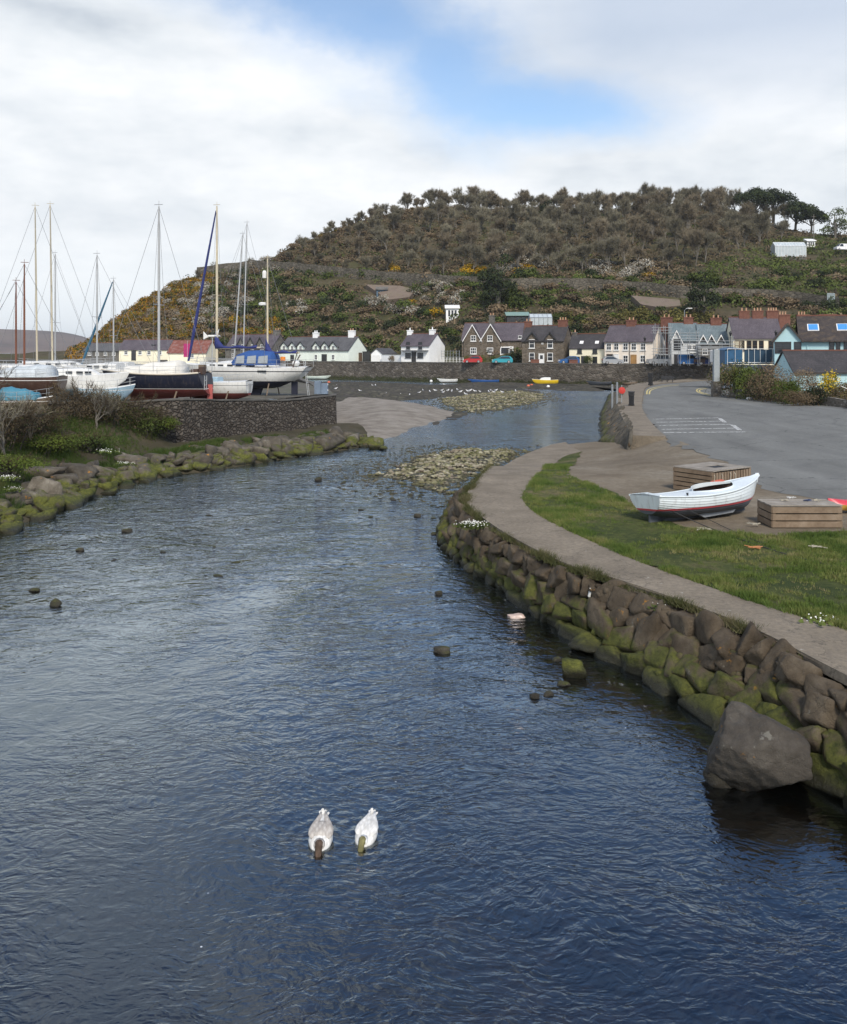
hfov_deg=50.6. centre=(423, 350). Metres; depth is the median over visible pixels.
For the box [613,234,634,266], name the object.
bare tree
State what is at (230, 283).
blackthorn bush
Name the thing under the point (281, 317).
green bush
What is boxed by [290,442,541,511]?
gravel pebbles
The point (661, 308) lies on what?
green bush
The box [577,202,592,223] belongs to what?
bare tree
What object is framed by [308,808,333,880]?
swan
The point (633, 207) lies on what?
bare tree
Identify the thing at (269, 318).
gorse bush
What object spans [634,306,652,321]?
budding bush
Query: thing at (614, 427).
harbour wall
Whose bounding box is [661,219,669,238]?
bare tree
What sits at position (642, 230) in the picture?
bare tree
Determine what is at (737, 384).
garden shrub
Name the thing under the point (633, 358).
door
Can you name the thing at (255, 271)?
brown thicket
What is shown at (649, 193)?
bare tree
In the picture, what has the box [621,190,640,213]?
bare tree
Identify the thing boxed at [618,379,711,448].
footway
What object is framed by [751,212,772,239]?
bare tree
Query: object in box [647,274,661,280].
brown thicket
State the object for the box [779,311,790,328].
brick chimney
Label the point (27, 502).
riprap rock
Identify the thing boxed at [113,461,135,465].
flower cushion
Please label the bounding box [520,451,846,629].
lawn
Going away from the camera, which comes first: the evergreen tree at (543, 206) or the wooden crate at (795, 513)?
the wooden crate at (795, 513)
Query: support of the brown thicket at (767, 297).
on the hillside terrain at (728, 310)
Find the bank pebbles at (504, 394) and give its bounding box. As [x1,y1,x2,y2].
[419,390,574,415]
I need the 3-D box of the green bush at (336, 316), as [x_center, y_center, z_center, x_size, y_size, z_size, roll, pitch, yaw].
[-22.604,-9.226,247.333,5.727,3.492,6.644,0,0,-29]
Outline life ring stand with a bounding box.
[618,385,624,401]
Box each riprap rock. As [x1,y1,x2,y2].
[0,490,34,505]
[0,501,11,507]
[0,505,9,511]
[0,509,17,514]
[0,517,15,523]
[0,522,23,538]
[5,514,23,521]
[10,486,41,500]
[10,497,24,506]
[17,508,26,516]
[21,481,35,491]
[23,507,38,518]
[25,499,33,504]
[27,476,63,494]
[29,508,57,525]
[34,489,48,504]
[35,504,58,515]
[44,494,64,511]
[50,474,66,479]
[56,473,78,482]
[57,478,72,484]
[62,485,73,488]
[62,493,83,513]
[66,489,87,505]
[70,487,79,491]
[76,479,83,486]
[80,480,89,488]
[80,487,97,499]
[87,460,98,465]
[89,477,98,482]
[89,480,97,486]
[92,464,115,476]
[97,475,112,482]
[100,488,116,496]
[101,481,117,490]
[111,478,121,485]
[113,454,147,463]
[116,471,126,480]
[117,467,127,470]
[117,470,135,479]
[119,480,134,492]
[128,465,139,480]
[135,460,157,473]
[138,463,156,481]
[138,479,153,488]
[150,456,160,464]
[154,463,165,474]
[158,470,173,477]
[163,462,175,467]
[169,456,185,465]
[173,468,182,477]
[177,450,190,454]
[180,464,192,470]
[182,460,192,465]
[183,453,193,458]
[189,452,205,454]
[192,461,204,471]
[193,453,213,463]
[194,453,212,461]
[200,462,208,471]
[204,446,229,455]
[205,444,217,454]
[207,466,224,474]
[212,457,219,463]
[214,457,223,464]
[222,440,241,448]
[224,454,233,460]
[230,456,237,464]
[231,447,256,464]
[234,458,245,465]
[242,444,258,451]
[253,446,269,454]
[256,453,268,462]
[258,436,281,447]
[271,444,281,451]
[271,451,285,458]
[277,435,289,441]
[280,445,294,455]
[292,443,311,455]
[294,448,306,455]
[299,439,313,448]
[314,433,345,450]
[314,444,323,450]
[330,426,342,434]
[343,431,359,439]
[345,433,358,446]
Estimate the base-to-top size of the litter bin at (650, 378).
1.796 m
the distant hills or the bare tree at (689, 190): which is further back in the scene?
the distant hills
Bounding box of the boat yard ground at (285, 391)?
[49,382,332,408]
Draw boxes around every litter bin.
[628,391,634,405]
[648,373,652,384]
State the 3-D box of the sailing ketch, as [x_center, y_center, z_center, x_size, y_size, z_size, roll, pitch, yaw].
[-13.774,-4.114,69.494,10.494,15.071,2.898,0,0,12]
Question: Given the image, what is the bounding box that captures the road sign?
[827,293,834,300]
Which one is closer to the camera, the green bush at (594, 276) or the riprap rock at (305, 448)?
the riprap rock at (305, 448)
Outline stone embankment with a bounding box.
[435,486,846,817]
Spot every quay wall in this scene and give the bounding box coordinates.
[45,378,336,442]
[160,360,728,384]
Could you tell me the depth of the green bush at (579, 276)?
240.25 m
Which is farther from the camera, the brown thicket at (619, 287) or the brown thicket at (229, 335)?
the brown thicket at (229, 335)
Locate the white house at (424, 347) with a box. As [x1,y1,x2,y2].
[399,327,445,361]
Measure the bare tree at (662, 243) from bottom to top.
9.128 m
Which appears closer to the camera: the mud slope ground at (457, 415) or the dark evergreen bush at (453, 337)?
the mud slope ground at (457, 415)
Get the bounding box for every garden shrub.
[704,360,738,395]
[720,358,751,395]
[729,364,764,398]
[740,369,777,400]
[748,374,787,402]
[749,358,793,383]
[768,378,805,403]
[773,390,819,405]
[783,367,820,389]
[799,384,839,405]
[816,367,840,397]
[831,380,846,398]
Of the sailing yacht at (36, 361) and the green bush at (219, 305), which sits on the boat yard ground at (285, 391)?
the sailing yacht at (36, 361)
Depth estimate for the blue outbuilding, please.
104.44 m
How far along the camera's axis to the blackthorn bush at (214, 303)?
269.92 m
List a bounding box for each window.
[405,353,410,357]
[417,353,422,357]
[470,335,476,341]
[470,348,476,354]
[487,335,492,341]
[487,348,492,354]
[528,339,534,348]
[528,353,534,361]
[547,339,552,348]
[547,353,552,361]
[606,343,611,350]
[613,343,618,350]
[622,343,628,350]
[623,355,628,362]
[631,343,636,350]
[639,355,645,362]
[640,343,645,350]
[747,341,751,349]
[752,341,756,349]
[759,341,763,349]
[768,341,772,349]
[775,342,790,352]
[794,342,800,349]
[829,342,833,349]
[836,342,839,349]
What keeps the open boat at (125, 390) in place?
on the boat yard ground at (285, 391)
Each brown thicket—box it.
[124,326,143,335]
[128,320,142,325]
[137,321,155,328]
[147,327,162,332]
[160,310,173,317]
[165,308,186,314]
[169,313,184,318]
[172,320,183,325]
[175,325,187,330]
[189,328,209,336]
[209,316,230,323]
[222,332,233,337]
[228,322,237,328]
[235,292,247,298]
[242,281,256,289]
[247,318,259,327]
[249,268,262,275]
[272,256,284,261]
[277,271,293,276]
[279,255,292,260]
[283,305,301,315]
[285,320,306,329]
[286,243,300,248]
[287,294,304,301]
[287,317,306,321]
[288,286,304,292]
[291,277,303,282]
[304,326,321,335]
[305,286,314,294]
[305,304,320,313]
[307,249,323,254]
[313,257,327,264]
[313,286,324,292]
[318,306,335,319]
[322,303,337,311]
[330,278,344,287]
[336,257,354,262]
[352,307,374,313]
[359,313,376,320]
[364,236,375,241]
[370,244,380,248]
[370,305,388,311]
[373,318,383,323]
[384,325,405,334]
[388,222,399,228]
[393,281,402,285]
[396,320,419,329]
[418,300,430,306]
[419,323,427,329]
[424,232,433,236]
[429,318,446,329]
[439,295,449,301]
[445,285,472,294]
[451,229,460,233]
[454,277,464,285]
[454,324,463,330]
[469,310,485,316]
[486,303,508,314]
[541,282,558,289]
[545,304,566,312]
[559,286,575,292]
[559,293,579,301]
[560,306,594,320]
[577,296,601,304]
[578,323,593,330]
[585,314,615,328]
[589,300,611,307]
[601,269,617,279]
[603,282,625,293]
[606,291,616,299]
[611,298,624,305]
[612,318,628,324]
[639,276,652,281]
[646,267,665,275]
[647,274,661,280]
[653,309,668,316]
[666,278,699,286]
[719,279,738,285]
[721,291,748,302]
[741,296,763,308]
[756,293,776,299]
[762,297,799,308]
[790,317,795,324]
[799,304,817,312]
[811,306,828,314]
[823,273,846,282]
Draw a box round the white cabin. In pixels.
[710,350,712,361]
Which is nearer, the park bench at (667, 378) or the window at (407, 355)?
the park bench at (667, 378)
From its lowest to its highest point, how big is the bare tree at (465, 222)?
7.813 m
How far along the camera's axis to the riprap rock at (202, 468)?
48.23 m
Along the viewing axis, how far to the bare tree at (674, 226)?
269.56 m
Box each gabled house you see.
[667,314,697,363]
[696,315,728,358]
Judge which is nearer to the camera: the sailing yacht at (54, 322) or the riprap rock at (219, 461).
the riprap rock at (219, 461)
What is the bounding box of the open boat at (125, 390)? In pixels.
[75,377,134,401]
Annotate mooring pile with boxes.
[611,384,612,408]
[616,382,617,403]
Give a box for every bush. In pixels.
[0,397,58,452]
[0,416,18,450]
[0,446,52,475]
[3,398,77,437]
[9,429,84,455]
[44,375,109,431]
[67,387,158,435]
[67,432,122,451]
[100,324,109,333]
[110,323,121,328]
[124,402,170,438]
[135,301,148,307]
[145,330,157,338]
[155,416,182,433]
[161,286,171,293]
[162,290,177,297]
[164,280,177,286]
[168,300,180,304]
[175,297,187,303]
[176,332,187,338]
[185,298,195,303]
[185,308,195,315]
[185,322,196,329]
[187,288,198,295]
[191,316,207,324]
[194,290,207,297]
[200,308,212,313]
[203,295,220,301]
[205,272,215,278]
[206,284,230,296]
[208,301,218,307]
[210,303,230,311]
[213,312,226,318]
[215,305,229,314]
[215,321,228,331]
[223,280,234,286]
[228,317,245,326]
[236,296,255,305]
[237,328,250,333]
[239,304,252,314]
[246,299,268,310]
[246,327,259,333]
[249,290,264,298]
[259,256,275,260]
[259,269,273,277]
[264,316,275,324]
[264,322,283,327]
[269,266,279,273]
[273,278,285,287]
[275,275,287,279]
[277,312,289,321]
[280,283,292,292]
[282,330,301,337]
[286,298,296,307]
[293,306,310,314]
[294,298,309,306]
[301,299,317,305]
[309,326,331,334]
[317,291,327,299]
[317,295,333,305]
[318,302,337,310]
[321,323,332,332]
[323,272,332,278]
[326,286,346,297]
[328,311,350,321]
[329,329,342,335]
[338,292,355,302]
[338,331,347,335]
[345,323,361,330]
[352,299,367,309]
[354,267,375,276]
[357,334,369,343]
[360,322,378,332]
[363,295,378,300]
[365,299,379,307]
[372,333,386,343]
[378,294,387,303]
[383,304,396,312]
[383,320,398,330]
[388,266,400,271]
[392,315,409,325]
[393,305,405,314]
[394,299,417,310]
[402,306,419,315]
[406,286,424,294]
[407,287,421,296]
[409,318,420,321]
[414,306,425,316]
[420,286,431,292]
[420,294,430,300]
[423,281,438,290]
[423,308,430,316]
[423,319,435,325]
[429,307,444,317]
[430,278,440,286]
[433,282,452,292]
[436,325,451,334]
[437,292,449,296]
[441,284,453,291]
[442,328,459,337]
[446,335,460,341]
[447,294,463,304]
[449,271,468,275]
[451,289,466,295]
[456,279,482,289]
[458,291,475,300]
[460,268,476,273]
[463,264,477,268]
[463,318,485,324]
[474,291,501,301]
[495,317,504,321]
[498,245,507,252]
[499,265,513,271]
[501,287,523,300]
[503,295,528,309]
[508,263,523,267]
[508,272,523,278]
[509,349,521,362]
[513,266,527,277]
[516,293,527,299]
[521,267,539,277]
[523,259,548,268]
[525,297,534,304]
[530,288,549,298]
[538,273,552,277]
[539,295,556,306]
[549,289,561,294]
[551,299,560,304]
[552,312,571,322]
[557,285,576,292]
[557,317,575,325]
[559,299,572,305]
[561,310,573,319]
[568,291,583,299]
[570,321,583,332]
[571,273,586,277]
[571,302,585,308]
[574,313,589,321]
[579,319,593,324]
[584,258,609,267]
[584,267,598,277]
[584,355,594,362]
[586,264,600,271]
[587,273,603,278]
[590,290,604,300]
[597,293,609,300]
[598,265,614,271]
[602,275,615,279]
[604,314,617,319]
[607,288,620,295]
[611,294,625,301]
[615,309,638,318]
[615,317,639,323]
[619,276,639,281]
[620,266,636,276]
[621,290,636,297]
[622,265,644,272]
[626,304,645,313]
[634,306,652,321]
[635,258,655,268]
[642,313,659,321]
[642,320,656,323]
[654,306,666,312]
[660,307,687,321]
[668,306,687,313]
[686,271,704,282]
[686,311,703,319]
[693,317,702,322]
[700,309,716,321]
[703,269,716,277]
[705,275,722,285]
[705,290,722,302]
[705,313,725,322]
[722,292,744,303]
[742,295,766,306]
[744,281,763,288]
[755,277,779,288]
[772,267,791,274]
[776,275,799,284]
[791,272,803,277]
[798,300,820,307]
[805,277,826,287]
[813,291,826,295]
[816,270,824,275]
[817,276,832,283]
[817,307,841,314]
[820,296,839,310]
[837,289,846,296]
[839,297,846,307]
[839,307,846,314]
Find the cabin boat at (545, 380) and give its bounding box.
[532,377,557,383]
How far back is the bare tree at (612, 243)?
255.40 m
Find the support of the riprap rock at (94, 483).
on the bank ground at (162, 442)
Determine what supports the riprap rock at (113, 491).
on the bank ground at (162, 442)
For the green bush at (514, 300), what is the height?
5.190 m
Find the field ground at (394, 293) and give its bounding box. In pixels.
[366,284,414,303]
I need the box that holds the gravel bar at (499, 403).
[427,392,566,416]
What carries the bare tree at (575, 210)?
on the hillside terrain at (728, 310)
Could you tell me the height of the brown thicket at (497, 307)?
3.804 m
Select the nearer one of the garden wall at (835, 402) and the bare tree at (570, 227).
the garden wall at (835, 402)
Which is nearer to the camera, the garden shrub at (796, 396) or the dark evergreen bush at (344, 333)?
the garden shrub at (796, 396)
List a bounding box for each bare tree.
[284,252,293,259]
[296,255,304,263]
[297,237,306,250]
[310,239,319,254]
[311,231,317,238]
[314,252,324,259]
[320,232,330,249]
[323,225,332,233]
[327,220,335,231]
[341,258,349,267]
[343,225,352,233]
[343,238,351,244]
[345,217,352,224]
[352,236,366,255]
[353,216,360,221]
[354,221,371,237]
[355,210,367,220]
[357,256,371,268]
[367,207,375,217]
[367,217,381,228]
[367,224,383,240]
[370,255,379,263]
[371,209,383,225]
[372,201,387,211]
[374,227,390,251]
[380,203,388,213]
[381,249,395,270]
[387,213,400,227]
[392,205,404,215]
[396,232,404,247]
[397,194,411,209]
[399,222,408,234]
[401,241,419,251]
[403,191,414,208]
[403,233,419,243]
[403,248,418,268]
[412,198,421,206]
[413,205,424,218]
[414,226,424,240]
[419,198,425,205]
[421,191,435,204]
[421,207,438,231]
[421,250,437,271]
[422,236,429,251]
[424,188,437,198]
[426,248,441,266]
[427,200,447,221]
[432,248,452,274]
[434,188,450,201]
[436,222,452,246]
[436,230,455,251]
[440,204,455,217]
[444,218,455,234]
[446,207,462,227]
[451,186,462,204]
[451,242,471,264]
[455,204,464,211]
[455,229,472,254]
[457,192,475,211]
[461,221,478,259]
[463,220,479,228]
[463,243,487,273]
[464,184,480,197]
[465,203,478,221]
[470,192,488,206]
[471,204,492,227]
[474,207,493,234]
[482,237,500,266]
[485,190,495,209]
[485,199,493,212]
[485,229,506,260]
[485,250,500,268]
[487,228,498,235]
[489,217,507,232]
[490,191,502,212]
[492,206,502,214]
[492,207,508,230]
[500,198,507,208]
[502,238,526,249]
[505,199,522,231]
[506,242,527,268]
[512,211,526,224]
[514,221,539,236]
[515,188,528,204]
[518,192,530,210]
[520,228,545,253]
[522,203,540,231]
[524,243,537,256]
[527,195,538,206]
[528,201,538,208]
[528,253,545,265]
[530,216,548,234]
[535,234,553,260]
[536,192,550,203]
[538,202,565,226]
[538,219,557,236]
[539,198,548,204]
[540,234,564,268]
[546,232,564,251]
[548,251,567,274]
[552,186,569,204]
[552,194,568,205]
[556,220,579,243]
[558,201,571,214]
[560,214,582,237]
[560,243,572,259]
[564,197,579,214]
[564,242,594,270]
[568,206,585,217]
[568,237,580,246]
[574,243,587,268]
[575,192,583,204]
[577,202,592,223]
[579,195,593,203]
[581,212,595,238]
[583,204,601,217]
[586,216,608,240]
[589,189,604,206]
[592,234,620,265]
[598,193,612,212]
[604,205,613,215]
[604,218,628,238]
[605,206,621,226]
[606,222,613,233]
[612,230,625,257]
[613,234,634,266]
[614,191,628,216]
[616,197,631,223]
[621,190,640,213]
[626,213,642,243]
[630,201,638,213]
[631,194,651,215]
[632,243,647,260]
[633,214,647,221]
[634,222,652,249]
[637,204,647,216]
[638,181,653,194]
[641,190,655,199]
[643,202,668,233]
[643,209,664,234]
[645,185,661,195]
[645,233,655,248]
[648,190,670,224]
[654,228,665,238]
[656,237,673,263]
[658,246,683,269]
[659,188,674,207]
[660,214,676,230]
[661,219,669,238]
[663,204,674,217]
[664,216,686,250]
[667,202,682,218]
[671,193,684,203]
[674,189,686,204]
[675,210,692,227]
[675,225,695,257]
[678,199,698,228]
[683,193,702,222]
[684,186,699,197]
[685,191,701,203]
[685,228,706,266]
[686,185,704,205]
[691,200,699,226]
[694,231,716,262]
[698,196,704,212]
[701,197,717,213]
[701,212,719,221]
[701,217,719,232]
[704,190,720,213]
[708,232,720,247]
[711,186,727,203]
[711,204,722,213]
[714,209,725,226]
[714,238,726,254]
[715,211,739,240]
[719,187,742,211]
[720,204,729,211]
[726,226,743,252]
[734,214,748,226]
[737,220,759,246]
[738,200,755,220]
[750,212,770,241]
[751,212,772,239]
[759,203,777,218]
[774,202,793,230]
[775,221,790,239]
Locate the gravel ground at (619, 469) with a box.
[524,386,846,664]
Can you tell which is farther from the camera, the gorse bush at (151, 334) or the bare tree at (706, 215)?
the bare tree at (706, 215)
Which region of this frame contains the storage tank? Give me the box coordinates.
[314,381,327,393]
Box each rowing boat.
[306,375,330,378]
[437,378,457,382]
[468,379,498,381]
[586,381,611,385]
[622,382,637,384]
[629,473,759,522]
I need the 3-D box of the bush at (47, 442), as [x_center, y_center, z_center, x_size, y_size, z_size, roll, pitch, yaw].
[-18.522,4.747,44.182,3.536,1.806,3.198,0,0,0]
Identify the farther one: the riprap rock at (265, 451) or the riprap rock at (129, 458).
the riprap rock at (265, 451)
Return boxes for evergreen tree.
[477,253,517,304]
[538,200,552,217]
[682,281,721,314]
[817,206,846,237]
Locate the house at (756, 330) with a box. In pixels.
[726,307,780,364]
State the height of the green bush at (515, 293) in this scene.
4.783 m
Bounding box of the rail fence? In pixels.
[441,350,459,358]
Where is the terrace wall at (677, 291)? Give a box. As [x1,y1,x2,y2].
[197,260,838,304]
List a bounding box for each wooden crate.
[673,462,750,489]
[757,499,842,527]
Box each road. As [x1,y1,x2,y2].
[642,382,846,498]
[679,381,710,386]
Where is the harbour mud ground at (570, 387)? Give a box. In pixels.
[455,382,626,394]
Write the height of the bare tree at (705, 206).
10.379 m
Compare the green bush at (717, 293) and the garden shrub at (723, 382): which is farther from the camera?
the green bush at (717, 293)
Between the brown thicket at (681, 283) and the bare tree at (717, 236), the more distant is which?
the bare tree at (717, 236)
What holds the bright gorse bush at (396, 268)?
on the hillside terrain at (728, 310)
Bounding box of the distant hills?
[0,329,87,353]
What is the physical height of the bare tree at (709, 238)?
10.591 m
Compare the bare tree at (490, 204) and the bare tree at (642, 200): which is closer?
the bare tree at (642, 200)
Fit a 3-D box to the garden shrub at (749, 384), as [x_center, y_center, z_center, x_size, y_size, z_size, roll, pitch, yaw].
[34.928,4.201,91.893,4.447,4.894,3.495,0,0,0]
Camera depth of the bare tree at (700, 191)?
351.37 m
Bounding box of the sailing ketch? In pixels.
[186,204,313,395]
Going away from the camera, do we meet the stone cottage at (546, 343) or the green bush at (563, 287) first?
the stone cottage at (546, 343)
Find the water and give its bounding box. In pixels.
[0,379,816,1022]
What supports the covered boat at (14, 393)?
on the bank ground at (162, 442)
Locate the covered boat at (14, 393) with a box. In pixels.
[0,386,52,407]
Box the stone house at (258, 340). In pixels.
[225,328,284,359]
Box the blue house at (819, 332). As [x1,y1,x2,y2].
[771,315,846,375]
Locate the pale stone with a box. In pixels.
[507,613,524,619]
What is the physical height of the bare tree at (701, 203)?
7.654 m
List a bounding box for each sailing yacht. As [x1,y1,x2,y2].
[0,203,108,364]
[0,205,95,366]
[0,259,84,368]
[0,280,62,369]
[0,364,67,396]
[20,252,94,363]
[54,364,129,401]
[62,253,150,372]
[78,276,157,365]
[101,204,219,400]
[193,234,284,366]
[199,227,285,365]
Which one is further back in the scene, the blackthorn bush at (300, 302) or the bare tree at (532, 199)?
the bare tree at (532, 199)
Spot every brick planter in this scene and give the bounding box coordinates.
[530,359,539,362]
[568,359,577,362]
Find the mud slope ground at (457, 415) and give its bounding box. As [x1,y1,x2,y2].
[409,412,486,436]
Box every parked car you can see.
[463,356,482,362]
[492,356,512,362]
[558,356,579,362]
[602,356,623,363]
[695,356,712,364]
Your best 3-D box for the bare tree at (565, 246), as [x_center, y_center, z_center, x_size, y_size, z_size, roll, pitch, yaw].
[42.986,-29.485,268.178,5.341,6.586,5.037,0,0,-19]
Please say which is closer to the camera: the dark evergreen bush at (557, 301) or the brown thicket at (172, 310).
the dark evergreen bush at (557, 301)
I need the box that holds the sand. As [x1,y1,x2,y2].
[336,397,486,451]
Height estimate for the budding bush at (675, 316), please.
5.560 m
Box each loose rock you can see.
[223,460,231,466]
[251,436,259,442]
[280,458,302,463]
[284,455,294,458]
[305,437,313,442]
[309,449,323,457]
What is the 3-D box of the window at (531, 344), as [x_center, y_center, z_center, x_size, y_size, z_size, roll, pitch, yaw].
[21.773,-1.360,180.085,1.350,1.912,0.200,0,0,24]
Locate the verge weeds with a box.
[456,463,802,659]
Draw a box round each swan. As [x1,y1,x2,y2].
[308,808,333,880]
[355,808,377,872]
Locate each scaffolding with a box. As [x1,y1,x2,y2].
[652,324,671,365]
[668,328,699,365]
[696,344,734,354]
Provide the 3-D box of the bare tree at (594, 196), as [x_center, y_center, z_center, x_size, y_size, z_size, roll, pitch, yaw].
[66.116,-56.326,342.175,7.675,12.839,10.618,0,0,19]
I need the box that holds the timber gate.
[362,351,369,360]
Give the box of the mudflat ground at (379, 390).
[274,382,600,402]
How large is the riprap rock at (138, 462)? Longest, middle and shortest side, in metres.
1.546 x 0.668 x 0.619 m
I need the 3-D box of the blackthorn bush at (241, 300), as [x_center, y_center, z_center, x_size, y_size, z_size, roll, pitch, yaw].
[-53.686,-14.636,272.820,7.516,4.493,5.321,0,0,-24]
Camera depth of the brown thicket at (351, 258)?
289.52 m
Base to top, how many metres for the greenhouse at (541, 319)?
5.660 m
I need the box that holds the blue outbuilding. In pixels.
[773,350,846,391]
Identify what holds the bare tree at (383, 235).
on the hillside terrain at (728, 310)
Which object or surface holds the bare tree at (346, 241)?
on the hillside terrain at (728, 310)
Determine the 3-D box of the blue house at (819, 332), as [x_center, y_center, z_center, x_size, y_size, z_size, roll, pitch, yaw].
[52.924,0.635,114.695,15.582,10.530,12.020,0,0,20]
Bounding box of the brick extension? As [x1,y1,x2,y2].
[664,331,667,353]
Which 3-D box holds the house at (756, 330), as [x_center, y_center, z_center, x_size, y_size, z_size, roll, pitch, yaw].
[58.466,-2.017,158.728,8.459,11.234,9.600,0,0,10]
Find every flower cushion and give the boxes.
[0,474,20,480]
[3,486,24,491]
[87,448,119,453]
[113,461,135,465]
[449,520,489,530]
[799,613,836,625]
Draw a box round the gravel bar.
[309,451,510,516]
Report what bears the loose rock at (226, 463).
on the bank ground at (162, 442)
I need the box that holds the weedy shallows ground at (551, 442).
[499,437,590,448]
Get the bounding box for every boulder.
[22,466,66,476]
[29,588,39,591]
[49,598,61,607]
[56,463,98,479]
[75,547,84,551]
[121,528,132,532]
[143,453,165,461]
[359,437,384,447]
[367,442,383,449]
[379,446,387,449]
[433,646,450,654]
[435,590,442,595]
[529,693,539,700]
[543,690,553,697]
[553,656,561,662]
[556,681,570,687]
[562,657,586,679]
[702,769,736,789]
[706,701,812,792]
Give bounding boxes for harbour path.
[466,442,846,685]
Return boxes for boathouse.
[83,342,121,363]
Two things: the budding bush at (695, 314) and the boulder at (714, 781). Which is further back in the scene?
the budding bush at (695, 314)
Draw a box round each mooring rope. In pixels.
[672,511,837,566]
[687,509,761,542]
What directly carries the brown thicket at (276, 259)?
on the hillside terrain at (728, 310)
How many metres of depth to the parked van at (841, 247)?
276.47 m
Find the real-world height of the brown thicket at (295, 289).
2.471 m
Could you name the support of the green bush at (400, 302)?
on the hillside terrain at (728, 310)
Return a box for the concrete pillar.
[711,349,721,396]
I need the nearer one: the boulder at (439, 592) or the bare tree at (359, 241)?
the boulder at (439, 592)
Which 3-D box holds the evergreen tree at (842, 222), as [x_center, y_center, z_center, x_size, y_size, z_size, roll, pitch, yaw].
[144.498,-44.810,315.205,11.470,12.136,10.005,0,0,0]
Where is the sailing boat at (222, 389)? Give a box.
[189,372,252,398]
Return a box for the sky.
[0,0,846,338]
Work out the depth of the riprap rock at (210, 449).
50.20 m
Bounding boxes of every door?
[131,350,135,360]
[372,355,379,361]
[411,351,415,361]
[539,353,543,362]
[630,355,636,363]
[674,354,677,363]
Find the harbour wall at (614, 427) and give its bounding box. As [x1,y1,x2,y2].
[594,378,692,449]
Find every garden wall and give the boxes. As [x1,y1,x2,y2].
[381,355,400,361]
[729,390,846,407]
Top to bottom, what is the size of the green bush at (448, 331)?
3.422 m
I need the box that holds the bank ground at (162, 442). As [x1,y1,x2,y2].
[0,409,370,553]
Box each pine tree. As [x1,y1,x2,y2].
[733,186,776,212]
[755,187,799,227]
[775,200,818,230]
[792,208,828,232]
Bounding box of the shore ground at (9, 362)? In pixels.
[0,360,135,364]
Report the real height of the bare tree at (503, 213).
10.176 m
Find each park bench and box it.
[661,376,673,381]
[694,359,704,364]
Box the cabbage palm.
[714,364,744,393]
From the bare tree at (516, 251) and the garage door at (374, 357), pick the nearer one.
the garage door at (374, 357)
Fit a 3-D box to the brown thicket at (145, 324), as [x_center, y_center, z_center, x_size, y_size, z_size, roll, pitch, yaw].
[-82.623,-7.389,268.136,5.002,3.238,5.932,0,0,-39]
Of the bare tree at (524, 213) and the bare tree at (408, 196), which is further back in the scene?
the bare tree at (408, 196)
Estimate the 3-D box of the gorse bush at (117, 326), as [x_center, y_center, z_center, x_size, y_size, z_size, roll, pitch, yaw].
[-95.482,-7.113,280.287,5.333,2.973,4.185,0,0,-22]
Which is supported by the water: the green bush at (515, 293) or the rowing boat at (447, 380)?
the rowing boat at (447, 380)
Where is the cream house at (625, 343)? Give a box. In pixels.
[603,314,672,363]
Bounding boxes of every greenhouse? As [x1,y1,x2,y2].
[528,314,552,324]
[771,242,806,259]
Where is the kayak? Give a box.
[827,498,846,510]
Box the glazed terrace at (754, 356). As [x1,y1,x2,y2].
[712,347,772,387]
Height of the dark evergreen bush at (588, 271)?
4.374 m
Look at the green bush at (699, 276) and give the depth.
235.54 m
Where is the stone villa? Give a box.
[461,313,523,360]
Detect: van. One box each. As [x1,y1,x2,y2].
[646,354,669,364]
[677,354,697,364]
[833,244,846,249]
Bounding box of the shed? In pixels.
[167,340,218,362]
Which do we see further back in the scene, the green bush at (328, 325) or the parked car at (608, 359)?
the green bush at (328, 325)
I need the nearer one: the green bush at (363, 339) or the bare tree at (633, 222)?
the green bush at (363, 339)
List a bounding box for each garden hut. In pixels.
[375,287,387,296]
[445,305,459,322]
[505,312,528,321]
[803,239,815,246]
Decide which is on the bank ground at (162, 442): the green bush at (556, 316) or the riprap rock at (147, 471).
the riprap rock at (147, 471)
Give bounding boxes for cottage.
[118,339,172,363]
[277,328,367,360]
[521,317,571,362]
[569,330,605,363]
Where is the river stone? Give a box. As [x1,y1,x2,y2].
[213,574,223,577]
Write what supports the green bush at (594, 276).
on the hillside terrain at (728, 310)
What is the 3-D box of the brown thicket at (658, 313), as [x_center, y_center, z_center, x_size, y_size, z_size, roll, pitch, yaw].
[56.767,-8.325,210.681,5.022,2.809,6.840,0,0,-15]
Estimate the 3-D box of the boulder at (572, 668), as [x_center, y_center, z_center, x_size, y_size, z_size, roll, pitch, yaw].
[2.996,6.343,17.818,0.497,0.416,0.240,0,0,14]
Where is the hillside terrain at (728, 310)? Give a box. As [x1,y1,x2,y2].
[0,206,846,362]
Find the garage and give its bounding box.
[370,348,396,361]
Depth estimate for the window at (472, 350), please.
197.81 m
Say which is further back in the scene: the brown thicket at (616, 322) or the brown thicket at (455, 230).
the brown thicket at (455, 230)
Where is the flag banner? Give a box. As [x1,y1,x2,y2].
[184,340,189,361]
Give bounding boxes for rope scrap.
[744,545,762,548]
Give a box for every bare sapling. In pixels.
[0,362,18,388]
[0,388,34,454]
[6,393,55,439]
[85,382,122,428]
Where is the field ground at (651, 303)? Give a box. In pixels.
[631,295,680,310]

